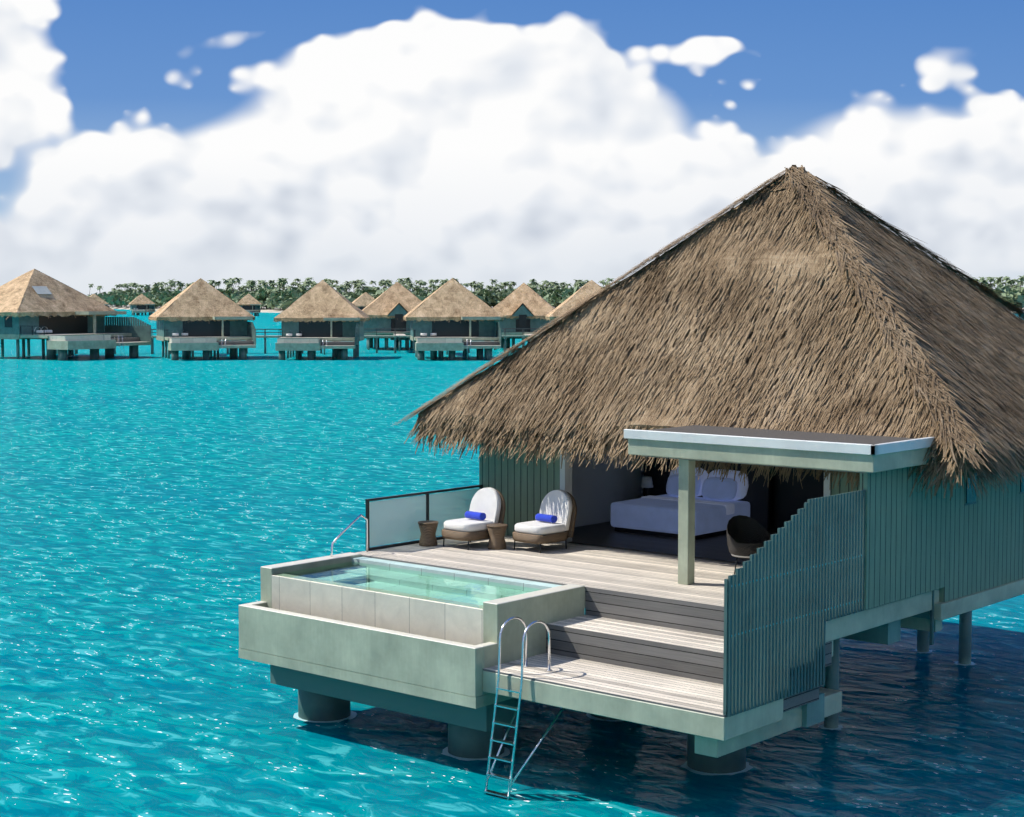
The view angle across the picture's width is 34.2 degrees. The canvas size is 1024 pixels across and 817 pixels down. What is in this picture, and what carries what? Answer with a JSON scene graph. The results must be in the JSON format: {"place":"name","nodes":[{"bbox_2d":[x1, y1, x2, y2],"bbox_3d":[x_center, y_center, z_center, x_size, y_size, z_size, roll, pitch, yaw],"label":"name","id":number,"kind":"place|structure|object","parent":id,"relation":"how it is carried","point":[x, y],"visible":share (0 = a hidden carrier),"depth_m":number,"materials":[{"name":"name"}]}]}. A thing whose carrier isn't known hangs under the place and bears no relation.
{"place":"outdoors","nodes":[
{"label":"outdoors","id":0,"kind":"place"},
{"bbox_2d":[0,309,1023,816],"bbox_3d":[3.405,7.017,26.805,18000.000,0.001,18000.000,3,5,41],"label":"lagoon water","id":1,"kind":"structure","parent":0,"point":[158,511],"depth_m":40.88,"materials":[{"name":"teal liquid"}]},
{"bbox_2d":[0,269,150,360],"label":"bungalow","id":2,"kind":"object","parent":1,"relation":"on","point":[61,318],"visible":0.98,"depth_m":247.12,"materials":[{"name":"plant"}]},
{"bbox_2d":[90,294,109,315],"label":"bungalow","id":3,"kind":"object","parent":1,"relation":"on","point":[96,298],"visible":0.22,"depth_m":869.15,"materials":[{"name":"plant"}]},
{"bbox_2d":[128,294,155,314],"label":"bungalow","id":4,"kind":"object","parent":1,"relation":"on","point":[141,303],"visible":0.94,"depth_m":901.35,"materials":[{"name":"plant"}]},
{"bbox_2d":[148,278,255,359],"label":"bungalow","id":5,"kind":"object","parent":1,"relation":"on","point":[200,314],"visible":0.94,"depth_m":245.53,"materials":[{"name":"plant"}]},
{"bbox_2d":[236,293,261,315],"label":"bungalow","id":6,"kind":"object","parent":1,"relation":"on","point":[248,302],"visible":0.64,"depth_m":863.29,"materials":[{"name":"plant"}]},
{"bbox_2d":[56,328,542,354],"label":"walkway","id":7,"kind":"structure","parent":1,"relation":"in","point":[395,335],"depth_m":270.19,"materials":[{"name":"green paint"}]},
{"bbox_2d":[274,280,369,359],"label":"bungalow","id":8,"kind":"object","parent":1,"relation":"on","point":[328,316],"visible":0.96,"depth_m":245.81,"materials":[{"name":"plant"}]},
{"bbox_2d":[352,292,374,309],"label":"bungalow","id":9,"kind":"object","parent":1,"relation":"on","point":[363,301],"visible":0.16,"depth_m":692.32,"materials":[{"name":"plant"}]},
{"bbox_2d":[362,282,421,349],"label":"bungalow","id":10,"kind":"object","parent":1,"relation":"on","point":[387,310],"visible":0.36,"depth_m":286.61,"materials":[{"name":"plant"}]},
{"bbox_2d":[403,278,503,360],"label":"bungalow","id":11,"kind":"object","parent":1,"relation":"on","point":[451,316],"visible":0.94,"depth_m":244.72,"materials":[{"name":"plant"}]},
{"bbox_2d":[493,283,554,349],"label":"bungalow","id":12,"kind":"object","parent":1,"relation":"on","point":[523,305],"visible":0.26,"depth_m":285.50,"materials":[{"name":"plant"}]},
{"bbox_2d":[544,280,601,326],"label":"bungalow","id":13,"kind":"object","parent":1,"relation":"on","point":[585,291],"visible":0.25,"depth_m":258.74,"materials":[{"name":"plant"}]},
{"bbox_2d":[270,611,975,775],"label":"support pillars","id":14,"kind":"structure","parent":1,"relation":"in","point":[323,699],"depth_m":32.42,"materials":[{"name":"grey concrete"}]},
{"bbox_2d":[239,552,584,708],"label":"plunge pool","id":15,"kind":"structure","parent":14,"relation":"on","point":[428,632],"depth_m":32.11,"materials":[{"name":"grey concrete"}]},
{"bbox_2d":[356,535,938,757],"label":"deck","id":16,"kind":"structure","parent":14,"relation":"on","point":[641,641],"depth_m":30.37,"materials":[{"name":"grey wood"}]},
{"bbox_2d":[330,514,367,556],"bbox_3d":[-3.548,2.861,36.227,0.044,1.063,1.142,3,5,41],"label":"pool handrail","id":17,"kind":"object","parent":16,"relation":"attached to","point":[346,528],"visible":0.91,"depth_m":36.32,"materials":[{"name":"silver metal"}]},
{"bbox_2d":[365,485,482,550],"bbox_3d":[-1.966,2.483,38.229,0.070,1.150,3.830,3,5,41],"label":"glass railing","id":18,"kind":"object","parent":16,"relation":"on","point":[426,493],"visible":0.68,"depth_m":37.77,"materials":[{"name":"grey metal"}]},
{"bbox_2d":[418,520,437,546],"bbox_3d":[-1.896,2.830,37.643,0.470,0.535,0.470,3,5,41],"label":"side table","id":19,"kind":"object","parent":16,"relation":"on","point":[428,529],"visible":1,"depth_m":37.48,"materials":[{"name":"wicker"}]},
{"bbox_2d":[442,487,505,549],"bbox_3d":[-0.875,2.463,37.553,1.036,1.281,1.331,3,5,41],"label":"lounger","id":20,"kind":"object","parent":16,"relation":"on","point":[488,505],"visible":0.85,"depth_m":37.50,"materials":[{"name":"white fabric"}]},
{"bbox_2d":[487,523,507,549],"bbox_3d":[-0.335,2.862,37.158,0.470,0.535,0.470,3,5,41],"label":"side table","id":21,"kind":"object","parent":16,"relation":"on","point":[497,531],"visible":1,"depth_m":37.00,"materials":[{"name":"wicker"}]},
{"bbox_2d":[484,617,563,799],"bbox_3d":[0.120,5.741,29.732,1.079,3.971,1.556,3,5,41],"label":"ladder","id":22,"kind":"object","parent":16,"relation":"attached to","point":[517,709],"visible":0.94,"depth_m":29.52,"materials":[{"name":"silver metal"}]},
{"bbox_2d":[512,490,576,552],"bbox_3d":[0.719,2.493,37.107,1.036,1.281,1.331,3,5,41],"label":"lounger","id":23,"kind":"object","parent":16,"relation":"on","point":[555,518],"visible":1,"depth_m":37.03,"materials":[{"name":"white fabric"}]},
{"bbox_2d":[610,457,770,539],"bbox_3d":[3.993,2.032,40.148,3.700,1.800,2.549,3,5,41],"label":"bed","id":24,"kind":"object","parent":16,"relation":"on","point":[719,505],"visible":0.82,"depth_m":39.89,"materials":[{"name":"white fabric"}]},
{"bbox_2d":[726,515,770,573],"bbox_3d":[4.790,2.784,33.595,0.906,1.162,0.920,3,5,41],"label":"chair","id":25,"kind":"object","parent":16,"relation":"on","point":[747,536],"visible":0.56,"depth_m":33.93,"materials":[{"name":"wicker"}]},
{"bbox_2d":[723,490,936,716],"bbox_3d":[5.804,3.124,29.320,0.112,3.280,7.280,3,5,41],"label":"privacy screen","id":26,"kind":"object","parent":16,"relation":"attached to","point":[794,584],"visible":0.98,"depth_m":28.02,"materials":[{"name":"wood"}]},
{"bbox_2d":[0,0,1023,295],"label":"sky","id":27,"kind":"structure","parent":0,"point":[142,142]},
{"bbox_2d":[88,285,1023,309],"bbox_3d":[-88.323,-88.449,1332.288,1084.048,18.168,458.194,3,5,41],"label":"island bushes","id":28,"kind":"object","parent":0,"point":[277,298],"visible":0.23,"depth_m":1187.95,"materials":[{"name":"green plant"}]},
{"bbox_2d":[107,305,1023,312],"bbox_3d":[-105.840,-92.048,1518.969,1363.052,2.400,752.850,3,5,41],"label":"island sand","id":29,"kind":"structure","parent":0,"point":[275,310],"depth_m":1233.77,"materials":[{"name":"beige"}]},
{"bbox_2d":[88,275,1023,309],"bbox_3d":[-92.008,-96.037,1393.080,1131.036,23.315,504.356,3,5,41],"label":"palm trees","id":30,"kind":"object","parent":29,"relation":"on","point":[280,284],"visible":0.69,"depth_m":1257.88,"materials":[{"name":"green plant"}]},
{"bbox_2d":[479,421,1023,619],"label":"bungalow walls","id":31,"kind":"structure","parent":0,"point":[962,551],"depth_m":32.53,"materials":[{"name":"wood"}]},
{"bbox_2d":[393,165,1023,500],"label":"thatched roof","id":32,"kind":"structure","parent":31,"relation":"on","point":[796,298],"depth_m":36.00,"materials":[{"name":"brown wicker"}]}
]}

